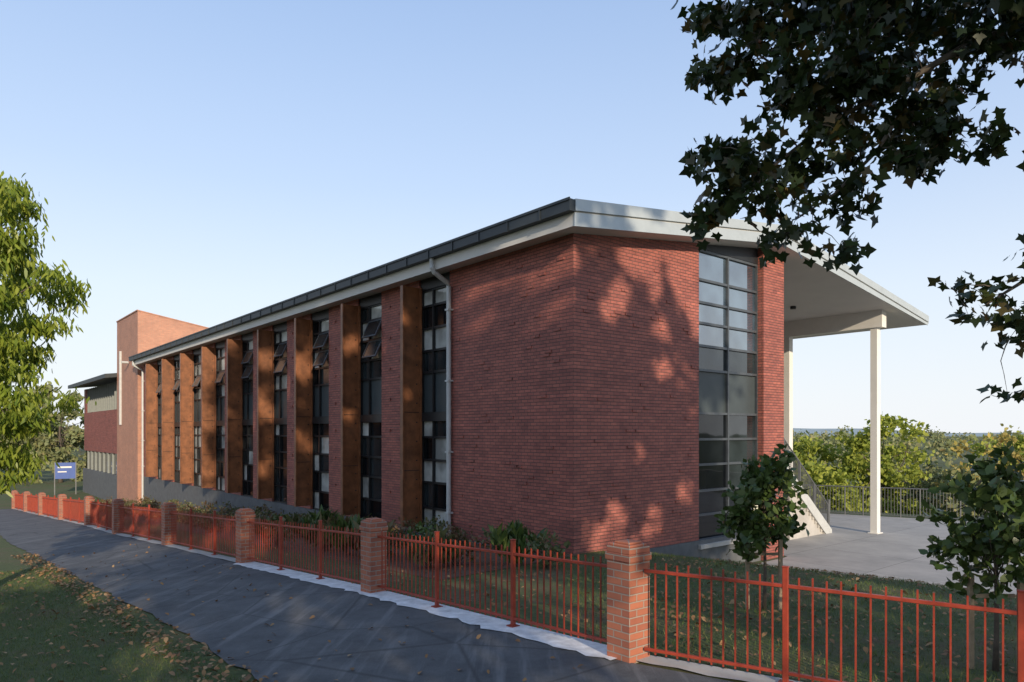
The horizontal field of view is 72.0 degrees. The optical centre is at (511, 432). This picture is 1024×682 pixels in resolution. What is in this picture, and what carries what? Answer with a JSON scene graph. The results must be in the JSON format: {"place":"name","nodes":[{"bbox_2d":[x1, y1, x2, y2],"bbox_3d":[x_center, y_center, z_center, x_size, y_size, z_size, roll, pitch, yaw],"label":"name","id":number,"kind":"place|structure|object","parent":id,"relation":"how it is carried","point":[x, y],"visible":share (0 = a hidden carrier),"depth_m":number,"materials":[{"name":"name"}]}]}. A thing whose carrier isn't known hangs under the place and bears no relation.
{"place":"outdoors","nodes":[
{"label":"outdoors","id":0,"kind":"place"},
{"bbox_2d":[117,311,206,503],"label":"brick tower","id":1,"kind":"structure","parent":0,"point":[138,332],"depth_m":52.14,"materials":[{"name":"brick"}]},
{"bbox_2d":[119,351,128,424],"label":"tower light fin","id":2,"kind":"object","parent":1,"relation":"attached to","point":[120,385],"visible":1,"depth_m":54.66,"materials":[{"name":"white metal"}]},
{"bbox_2d":[116,310,208,327],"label":"tower capping","id":3,"kind":"object","parent":1,"relation":"on","point":[160,316],"visible":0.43,"depth_m":52.28,"materials":[{"name":"metal"}]},
{"bbox_2d":[0,436,1017,681],"bbox_3d":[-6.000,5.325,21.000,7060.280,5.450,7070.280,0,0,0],"label":"ground","id":4,"kind":"structure","parent":0,"point":[10,560],"depth_m":10.18,"materials":[{"name":"green plant"}]},
{"bbox_2d":[0,380,67,470],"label":"park tree","id":5,"kind":"object","parent":4,"relation":"on","point":[36,439],"visible":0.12,"depth_m":84.66,"materials":[{"name":"green plant"}]},
{"bbox_2d":[0,171,96,497],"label":"leafy street tree","id":6,"kind":"object","parent":4,"relation":"on","point":[21,416],"visible":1,"depth_m":13.08,"materials":[{"name":"green plant"}]},
{"bbox_2d":[14,381,85,482],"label":"park tree","id":7,"kind":"object","parent":4,"relation":"on","point":[74,435],"visible":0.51,"depth_m":81.26,"materials":[{"name":"green plant"}]},
{"bbox_2d":[54,462,75,494],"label":"blue sign board","id":8,"kind":"object","parent":4,"relation":"on","point":[66,471],"visible":0.86,"depth_m":65.97,"materials":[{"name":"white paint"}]},
{"bbox_2d":[83,468,116,499],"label":"wing base","id":9,"kind":"object","parent":4,"relation":"on","point":[100,484],"visible":0.14,"depth_m":62.46,"materials":[{"name":"grey concrete"}]},
{"bbox_2d":[84,382,116,453],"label":"wing","id":10,"kind":"structure","parent":9,"relation":"on","point":[100,431],"depth_m":62.63,"materials":[{"name":"red brick"}]},
{"bbox_2d":[68,373,116,388],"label":"wing roof","id":11,"kind":"structure","parent":10,"relation":"attached to","point":[103,379],"depth_m":61.70,"materials":[{"name":"grey metal"}]},
{"bbox_2d":[87,382,115,473],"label":"wing mullions","id":12,"kind":"object","parent":10,"relation":"attached to","point":[99,395],"visible":0.74,"depth_m":62.87,"materials":[{"name":"white metal"}]},
{"bbox_2d":[86,451,116,474],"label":"window","id":13,"kind":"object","parent":10,"relation":"in","point":[110,463],"depth_m":63.04,"materials":[{"name":"grey glass"}]},
{"bbox_2d":[0,567,240,681],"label":"grass verge","id":14,"kind":"object","parent":4,"relation":"on","point":[64,616],"depth_m":10.08,"materials":[{"name":"green plant"}]},
{"bbox_2d":[15,508,237,562],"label":"concrete kerb","id":15,"kind":"structure","parent":4,"relation":"on","point":[232,559],"depth_m":23.33,"materials":[{"name":"grey concrete"}]},
{"bbox_2d":[74,505,575,579],"bbox_3d":[-14.113,4.069,32.318,4.151,2.315,44.510,0,0,-40],"label":"garden bed","id":16,"kind":"object","parent":4,"relation":"on","point":[142,519],"visible":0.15,"depth_m":17.46,"materials":[{"name":"green plant"}]},
{"bbox_2d":[132,495,144,505],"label":"garden shrub","id":17,"kind":"object","parent":16,"relation":"on","point":[138,500],"visible":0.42,"depth_m":46.69,"materials":[{"name":"green plant"}]},
{"bbox_2d":[134,503,147,515],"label":"garden shrub","id":18,"kind":"object","parent":16,"relation":"on","point":[137,511],"visible":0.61,"depth_m":37.74,"materials":[{"name":"green plant"}]},
{"bbox_2d":[141,495,154,508],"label":"garden shrub","id":19,"kind":"object","parent":16,"relation":"on","point":[150,501],"visible":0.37,"depth_m":42.87,"materials":[{"name":"green plant"}]},
{"bbox_2d":[140,503,159,516],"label":"garden shrub","id":20,"kind":"object","parent":16,"relation":"on","point":[146,509],"visible":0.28,"depth_m":35.99,"materials":[{"name":"green plant"}]},
{"bbox_2d":[144,500,160,517],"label":"garden shrub","id":21,"kind":"object","parent":16,"relation":"on","point":[154,506],"visible":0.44,"depth_m":34.98,"materials":[{"name":"green plant"}]},
{"bbox_2d":[176,501,193,522],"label":"garden shrub","id":22,"kind":"object","parent":16,"relation":"on","point":[182,507],"visible":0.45,"depth_m":31.38,"materials":[{"name":"green plant"}]},
{"bbox_2d":[178,500,195,508],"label":"garden shrub","id":23,"kind":"object","parent":16,"relation":"on","point":[187,503],"visible":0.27,"depth_m":39.21,"materials":[{"name":"green plant"}]},
{"bbox_2d":[178,510,204,526],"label":"garden shrub","id":24,"kind":"object","parent":16,"relation":"on","point":[194,517],"visible":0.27,"depth_m":29.36,"materials":[{"name":"green plant"}]},
{"bbox_2d":[185,505,202,510],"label":"garden shrub","id":25,"kind":"object","parent":16,"relation":"on","point":[199,507],"visible":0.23,"depth_m":37.36,"materials":[{"name":"green plant"}]},
{"bbox_2d":[196,505,213,513],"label":"garden shrub","id":26,"kind":"object","parent":16,"relation":"on","point":[204,510],"visible":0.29,"depth_m":36.28,"materials":[{"name":"green plant"}]},
{"bbox_2d":[195,508,219,525],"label":"garden shrub","id":27,"kind":"object","parent":16,"relation":"on","point":[207,514],"visible":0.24,"depth_m":28.66,"materials":[{"name":"green plant"}]},
{"bbox_2d":[201,500,217,513],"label":"garden shrub","id":28,"kind":"object","parent":16,"relation":"on","point":[208,506],"visible":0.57,"depth_m":35.10,"materials":[{"name":"green plant"}]},
{"bbox_2d":[195,515,225,532],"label":"garden shrub","id":29,"kind":"object","parent":16,"relation":"on","point":[210,524],"visible":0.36,"depth_m":26.34,"materials":[{"name":"green plant"}]},
{"bbox_2d":[204,510,232,528],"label":"garden shrub","id":30,"kind":"object","parent":16,"relation":"on","point":[220,517],"visible":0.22,"depth_m":27.69,"materials":[{"name":"green plant"}]},
{"bbox_2d":[215,501,235,516],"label":"garden shrub","id":31,"kind":"object","parent":16,"relation":"on","point":[224,508],"visible":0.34,"depth_m":34.10,"materials":[{"name":"green plant"}]},
{"bbox_2d":[219,503,234,518],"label":"garden shrub","id":32,"kind":"object","parent":16,"relation":"on","point":[227,509],"visible":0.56,"depth_m":33.21,"materials":[{"name":"green plant"}]},
{"bbox_2d":[228,507,241,517],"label":"garden shrub","id":33,"kind":"object","parent":16,"relation":"on","point":[235,509],"visible":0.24,"depth_m":31.45,"materials":[{"name":"green plant"}]},
{"bbox_2d":[223,506,257,528],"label":"garden shrub","id":34,"kind":"object","parent":16,"relation":"on","point":[234,518],"visible":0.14,"depth_m":25.81,"materials":[{"name":"green plant"}]},
{"bbox_2d":[250,507,271,518],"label":"garden shrub","id":35,"kind":"object","parent":16,"relation":"on","point":[265,514],"visible":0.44,"depth_m":29.48,"materials":[{"name":"green plant"}]},
{"bbox_2d":[254,504,274,517],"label":"garden shrub","id":36,"kind":"object","parent":16,"relation":"on","point":[264,507],"visible":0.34,"depth_m":30.76,"materials":[{"name":"green plant"}]},
{"bbox_2d":[255,511,274,518],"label":"garden shrub","id":37,"kind":"object","parent":16,"relation":"on","point":[259,513],"visible":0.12,"depth_m":25.24,"materials":[{"name":"green plant"}]},
{"bbox_2d":[255,512,284,536],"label":"garden shrub","id":38,"kind":"object","parent":16,"relation":"on","point":[271,517],"visible":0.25,"depth_m":23.66,"materials":[{"name":"green plant"}]},
{"bbox_2d":[261,515,294,548],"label":"garden shrub","id":39,"kind":"object","parent":16,"relation":"on","point":[275,518],"visible":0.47,"depth_m":20.41,"materials":[{"name":"green plant"}]},
{"bbox_2d":[267,510,291,536],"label":"garden shrub","id":40,"kind":"object","parent":16,"relation":"on","point":[284,516],"visible":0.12,"depth_m":23.92,"materials":[{"name":"green plant"}]},
{"bbox_2d":[285,512,310,536],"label":"garden shrub","id":41,"kind":"object","parent":16,"relation":"on","point":[296,518],"visible":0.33,"depth_m":23.51,"materials":[{"name":"green plant"}]},
{"bbox_2d":[301,512,337,550],"bbox_3d":[-5.077,2.720,19.389,1.274,1.118,0.992,0,0,0],"label":"garden shrub","id":42,"kind":"object","parent":16,"relation":"on","point":[320,518],"visible":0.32,"depth_m":19.21,"materials":[{"name":"green plant"}]},
{"bbox_2d":[301,504,341,526],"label":"garden shrub","id":43,"kind":"object","parent":16,"relation":"on","point":[314,516],"visible":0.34,"depth_m":21.81,"materials":[{"name":"green plant"}]},
{"bbox_2d":[322,514,352,524],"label":"garden shrub","id":44,"kind":"object","parent":16,"relation":"on","point":[347,519],"visible":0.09,"depth_m":21.20,"materials":[{"name":"green plant"}]},
{"bbox_2d":[324,514,364,554],"bbox_3d":[-4.252,2.634,18.306,1.240,1.131,1.146,0,0,-20],"label":"garden shrub","id":45,"kind":"object","parent":16,"relation":"on","point":[342,523],"visible":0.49,"depth_m":18.16,"materials":[{"name":"green plant"}]},
{"bbox_2d":[345,517,398,559],"bbox_3d":[-3.454,2.583,17.058,1.406,1.075,1.143,0,0,-36],"label":"garden shrub","id":46,"kind":"object","parent":16,"relation":"on","point":[356,526],"visible":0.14,"depth_m":16.89,"materials":[{"name":"green plant"}]},
{"bbox_2d":[388,516,405,547],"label":"garden shrub","id":47,"kind":"object","parent":16,"relation":"on","point":[397,528],"visible":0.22,"depth_m":19.58,"materials":[{"name":"green plant"}]},
{"bbox_2d":[387,530,410,556],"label":"garden shrub","id":48,"kind":"object","parent":16,"relation":"on","point":[398,547],"visible":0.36,"depth_m":17.86,"materials":[{"name":"green plant"}]},
{"bbox_2d":[399,517,430,539],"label":"garden shrub","id":49,"kind":"object","parent":16,"relation":"on","point":[406,529],"visible":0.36,"depth_m":21.41,"materials":[{"name":"green plant"}]},
{"bbox_2d":[401,521,445,560],"bbox_3d":[-2.070,2.584,16.961,1.031,1.027,1.148,0,0,43],"label":"garden shrub","id":50,"kind":"object","parent":16,"relation":"on","point":[419,528],"visible":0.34,"depth_m":16.76,"materials":[{"name":"green plant"}]},
{"bbox_2d":[397,524,461,567],"bbox_3d":[-1.750,2.515,15.558,1.253,0.986,1.179,0,0,34],"label":"garden shrub","id":51,"kind":"object","parent":16,"relation":"on","point":[442,532],"visible":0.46,"depth_m":15.38,"materials":[{"name":"green plant"}]},
{"bbox_2d":[421,515,451,538],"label":"garden shrub","id":52,"kind":"object","parent":16,"relation":"on","point":[426,523],"visible":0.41,"depth_m":20.26,"materials":[{"name":"green plant"}]},
{"bbox_2d":[434,531,483,565],"bbox_3d":[-1.302,2.581,15.765,1.088,0.893,1.080,0,0,35],"label":"garden shrub","id":53,"kind":"object","parent":16,"relation":"on","point":[455,537],"visible":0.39,"depth_m":15.77,"materials":[{"name":"green plant"}]},
{"bbox_2d":[447,525,472,545],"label":"garden shrub","id":54,"kind":"object","parent":16,"relation":"on","point":[460,536],"visible":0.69,"depth_m":19.24,"materials":[{"name":"green plant"}]},
{"bbox_2d":[479,524,502,549],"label":"garden shrub","id":55,"kind":"object","parent":16,"relation":"on","point":[486,533],"visible":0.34,"depth_m":18.14,"materials":[{"name":"green plant"}]},
{"bbox_2d":[488,518,547,564],"bbox_3d":[0.038,2.443,15.705,1.252,1.026,1.227,0,0,23],"label":"garden shrub","id":56,"kind":"object","parent":16,"relation":"on","point":[517,531],"visible":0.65,"depth_m":15.60,"materials":[{"name":"green plant"}]},
{"bbox_2d":[525,532,554,556],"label":"garden shrub","id":57,"kind":"object","parent":16,"relation":"on","point":[545,541],"visible":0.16,"depth_m":16.69,"materials":[{"name":"green plant"}]},
{"bbox_2d":[0,509,732,681],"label":"footpath","id":58,"kind":"structure","parent":4,"relation":"on","point":[297,647],"depth_m":10.26,"materials":[{"name":"grey asphalt"}]},
{"bbox_2d":[234,562,615,659],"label":"concrete kerb","id":59,"kind":"structure","parent":4,"relation":"on","point":[580,645],"depth_m":10.49,"materials":[{"name":"grey concrete"}]},
{"bbox_2d":[144,476,760,562],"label":"plinth","id":60,"kind":"structure","parent":4,"relation":"on","point":[160,490],"depth_m":33.92,"materials":[{"name":"grey concrete"}]},
{"bbox_2d":[143,233,783,560],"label":"brick walls","id":61,"kind":"structure","parent":4,"relation":"on","point":[598,351],"depth_m":18.94,"materials":[{"name":"red brick"}]},
{"bbox_2d":[145,285,421,527],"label":"bronze fins","id":62,"kind":"object","parent":61,"relation":"attached to","point":[410,398],"visible":0.98,"depth_m":28.47,"materials":[{"name":"brown metal"}]},
{"bbox_2d":[147,307,418,517],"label":"fin fixings","id":63,"kind":"object","parent":62,"relation":"attached to","point":[270,425],"visible":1,"depth_m":31.55,"materials":[{"name":"brown metal"}]},
{"bbox_2d":[132,258,452,534],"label":"downpipes","id":64,"kind":"object","parent":61,"relation":"attached to","point":[448,381],"visible":0.92,"depth_m":20.79,"materials":[{"name":"metal"}]},
{"bbox_2d":[157,244,757,529],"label":"window frames","id":65,"kind":"structure","parent":61,"relation":"attached to","point":[435,283],"depth_m":27.94,"materials":[{"name":"black metal"}]},
{"bbox_2d":[156,319,380,392],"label":"open awning frames","id":66,"kind":"structure","parent":65,"relation":"attached to","point":[363,336],"depth_m":27.86,"materials":[{"name":"black metal"}]},
{"bbox_2d":[156,320,380,391],"bbox_3d":[-13.968,-3.255,35.366,0.271,1.245,29.334,0,0,-40],"label":"open awning glass","id":67,"kind":"object","parent":66,"relation":"in","point":[371,329],"visible":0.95,"depth_m":27.70,"materials":[{"name":"glass"}]},
{"bbox_2d":[159,287,445,529],"bbox_3d":[-12.677,-0.685,34.202,0.030,7.490,34.136,0,0,-40],"label":"window glass","id":68,"kind":"object","parent":65,"relation":"attached to","point":[440,443],"visible":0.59,"depth_m":25.20,"materials":[{"name":"glass"}]},
{"bbox_2d":[159,371,754,422],"bbox_3d":[-10.100,-1.220,32.160,40.011,1.280,6.946,0,0,38],"label":"window glass","id":69,"kind":"object","parent":65,"relation":"attached to","point":[712,391],"visible":0.63,"depth_m":22.08,"materials":[{"name":"glass"}]},
{"bbox_2d":[159,304,754,538],"bbox_3d":[-9.879,-0.625,31.917,39.386,7.610,6.925,0,0,38],"label":"window glass","id":70,"kind":"object","parent":65,"relation":"attached to","point":[739,426],"visible":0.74,"depth_m":22.22,"materials":[{"name":"black glass"}]},
{"bbox_2d":[699,252,754,350],"bbox_3d":[6.495,-3.915,21.439,3.210,2.730,0.032,0,0,-40],"label":"window glass","id":71,"kind":"object","parent":65,"relation":"attached to","point":[713,268],"visible":0.82,"depth_m":21.37,"materials":[{"name":"glass"}]},
{"bbox_2d":[699,249,757,532],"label":"window transoms","id":72,"kind":"object","parent":65,"relation":"attached to","point":[727,372],"depth_m":21.38,"materials":[{"name":"black metal"}]},
{"bbox_2d":[256,253,696,532],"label":"projecting bricks","id":73,"kind":"object","parent":61,"relation":"attached to","point":[598,399],"visible":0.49,"depth_m":18.75,"materials":[{"name":"red brick"}]},
{"bbox_2d":[132,211,925,365],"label":"roof","id":74,"kind":"structure","parent":61,"relation":"on","point":[816,291],"depth_m":24.99,"materials":[{"name":"paint"}]},
{"bbox_2d":[128,197,575,360],"bbox_3d":[-12.836,-5.175,32.989,0.229,0.310,44.300,0,0,-40],"label":"gutter","id":75,"kind":"object","parent":74,"relation":"attached to","point":[550,211],"visible":1,"depth_m":21.42,"materials":[{"name":"grey metal"}]},
{"bbox_2d":[574,199,928,324],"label":"verge fascia","id":76,"kind":"structure","parent":74,"relation":"attached to","point":[609,222],"depth_m":18.56,"materials":[{"name":"grey metal"}]},
{"bbox_2d":[698,539,735,548],"bbox_3d":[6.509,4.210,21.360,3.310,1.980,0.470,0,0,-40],"label":"window sill","id":77,"kind":"structure","parent":61,"relation":"attached to","point":[715,544],"depth_m":20.61,"materials":[{"name":"grey concrete"}]},
{"bbox_2d":[0,542,1016,681],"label":"fallen leaves","id":78,"kind":"object","parent":4,"relation":"on","point":[205,647],"visible":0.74,"depth_m":10.44,"materials":[{"name":"brown plant"}]},
{"bbox_2d":[11,490,1023,681],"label":"picket fence","id":79,"kind":"object","parent":4,"relation":"on","point":[629,571],"visible":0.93,"depth_m":9.32,"materials":[{"name":"red metal"}]},
{"bbox_2d":[21,421,1023,486],"bbox_3d":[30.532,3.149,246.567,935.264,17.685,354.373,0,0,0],"label":"distant trees","id":80,"kind":"object","parent":4,"relation":"on","point":[935,437],"visible":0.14,"depth_m":183.22,"materials":[{"name":"green plant"}]},
{"bbox_2d":[526,531,570,568],"bbox_3d":[0.762,2.504,15.037,0.977,0.895,0.940,0,0,0],"label":"garden shrub","id":81,"kind":"object","parent":4,"relation":"on","point":[548,545],"visible":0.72,"depth_m":14.87,"materials":[{"name":"green plant"}]},
{"bbox_2d":[636,655,799,681],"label":"concrete kerb","id":82,"kind":"structure","parent":4,"relation":"on","point":[709,670],"depth_m":7.61,"materials":[{"name":"grey concrete"}]},
{"bbox_2d":[714,444,809,610],"bbox_3d":[3.614,1.437,10.412,1.295,2.549,1.380,0,0,0],"label":"young magnolia tree","id":83,"kind":"object","parent":4,"relation":"on","point":[756,492],"visible":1,"depth_m":10.24,"materials":[{"name":"green plant"}]},
{"bbox_2d":[784,487,824,539],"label":"staircase","id":84,"kind":"structure","parent":4,"relation":"on","point":[812,526],"depth_m":27.19,"materials":[{"name":"concrete"}]},
{"bbox_2d":[784,438,829,525],"bbox_3d":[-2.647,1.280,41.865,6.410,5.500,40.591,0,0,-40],"label":"stair railing","id":85,"kind":"object","parent":84,"relation":"attached to","point":[816,490],"visible":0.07,"depth_m":27.50,"materials":[{"name":"grey metal"}]},
{"bbox_2d":[787,467,831,533],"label":"stair stringers","id":86,"kind":"object","parent":84,"relation":"attached to","point":[823,524],"visible":0.09,"depth_m":27.47,"materials":[{"name":"paint"}]},
{"bbox_2d":[793,433,844,490],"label":"courtyard tree","id":87,"kind":"object","parent":4,"relation":"on","point":[803,447],"visible":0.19,"depth_m":47.60,"materials":[{"name":"green plant"}]},
{"bbox_2d":[796,461,866,510],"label":"courtyard tree","id":88,"kind":"object","parent":4,"relation":"on","point":[836,496],"visible":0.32,"depth_m":41.16,"materials":[{"name":"green plant"}]},
{"bbox_2d":[784,310,885,533],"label":"verandah columns","id":89,"kind":"structure","parent":4,"relation":"on","point":[874,322],"depth_m":28.32,"materials":[{"name":"white paint"}]},
{"bbox_2d":[671,0,1023,403],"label":"plane tree","id":90,"kind":"object","parent":4,"relation":"on","point":[852,67],"visible":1,"depth_m":5.40,"materials":[{"name":"green plant"}]},
{"bbox_2d":[825,411,934,514],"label":"courtyard tree","id":91,"kind":"object","parent":4,"relation":"on","point":[852,464],"visible":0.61,"depth_m":45.34,"materials":[{"name":"green plant"}]},
{"bbox_2d":[854,441,947,514],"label":"courtyard tree","id":92,"kind":"object","parent":4,"relation":"on","point":[925,484],"visible":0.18,"depth_m":50.96,"materials":[{"name":"green plant"}]},
{"bbox_2d":[921,465,1008,517],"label":"courtyard tree","id":93,"kind":"object","parent":4,"relation":"on","point":[951,472],"visible":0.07,"depth_m":40.76,"materials":[{"name":"green plant"}]},
{"bbox_2d":[915,440,1023,671],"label":"young magnolia tree","id":94,"kind":"object","parent":4,"relation":"on","point":[986,537],"visible":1,"depth_m":7.64,"materials":[{"name":"green plant"}]},
{"bbox_2d":[925,423,1023,505],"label":"courtyard tree","id":95,"kind":"object","parent":4,"relation":"on","point":[1006,438],"visible":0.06,"depth_m":47.31,"materials":[{"name":"green plant"}]},
{"bbox_2d":[960,430,1023,471],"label":"courtyard tree","id":96,"kind":"object","parent":4,"relation":"on","point":[980,450],"visible":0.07,"depth_m":50.06,"materials":[{"name":"green plant"}]},
{"bbox_2d":[0,0,1023,432],"label":"sky","id":97,"kind":"structure","parent":0,"point":[207,163],"materials":[{"name":"blue"}]},
{"bbox_2d":[558,549,1016,681],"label":"grass lawn","id":98,"kind":"structure","parent":0,"point":[790,569],"depth_m":10.26,"materials":[{"name":"green plant"}]},
{"bbox_2d":[757,513,1023,594],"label":"courtyard paving","id":99,"kind":"structure","parent":0,"point":[849,544],"depth_m":23.87,"materials":[{"name":"concrete"}]},
{"bbox_2d":[806,484,999,519],"bbox_3d":[23.218,3.337,30.573,38.420,1.426,0.066,0,0,31],"label":"courtyard railing","id":100,"kind":"object","parent":99,"relation":"on","point":[863,513],"visible":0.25,"depth_m":33.55,"materials":[{"name":"metal"}]},
{"bbox_2d":[793,428,1023,436],"bbox_3d":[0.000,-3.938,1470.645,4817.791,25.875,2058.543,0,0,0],"label":"hills","id":101,"kind":"structure","parent":0,"point":[819,431],"depth_m":1634.78,"materials":[{"name":"green plant"}]}
]}

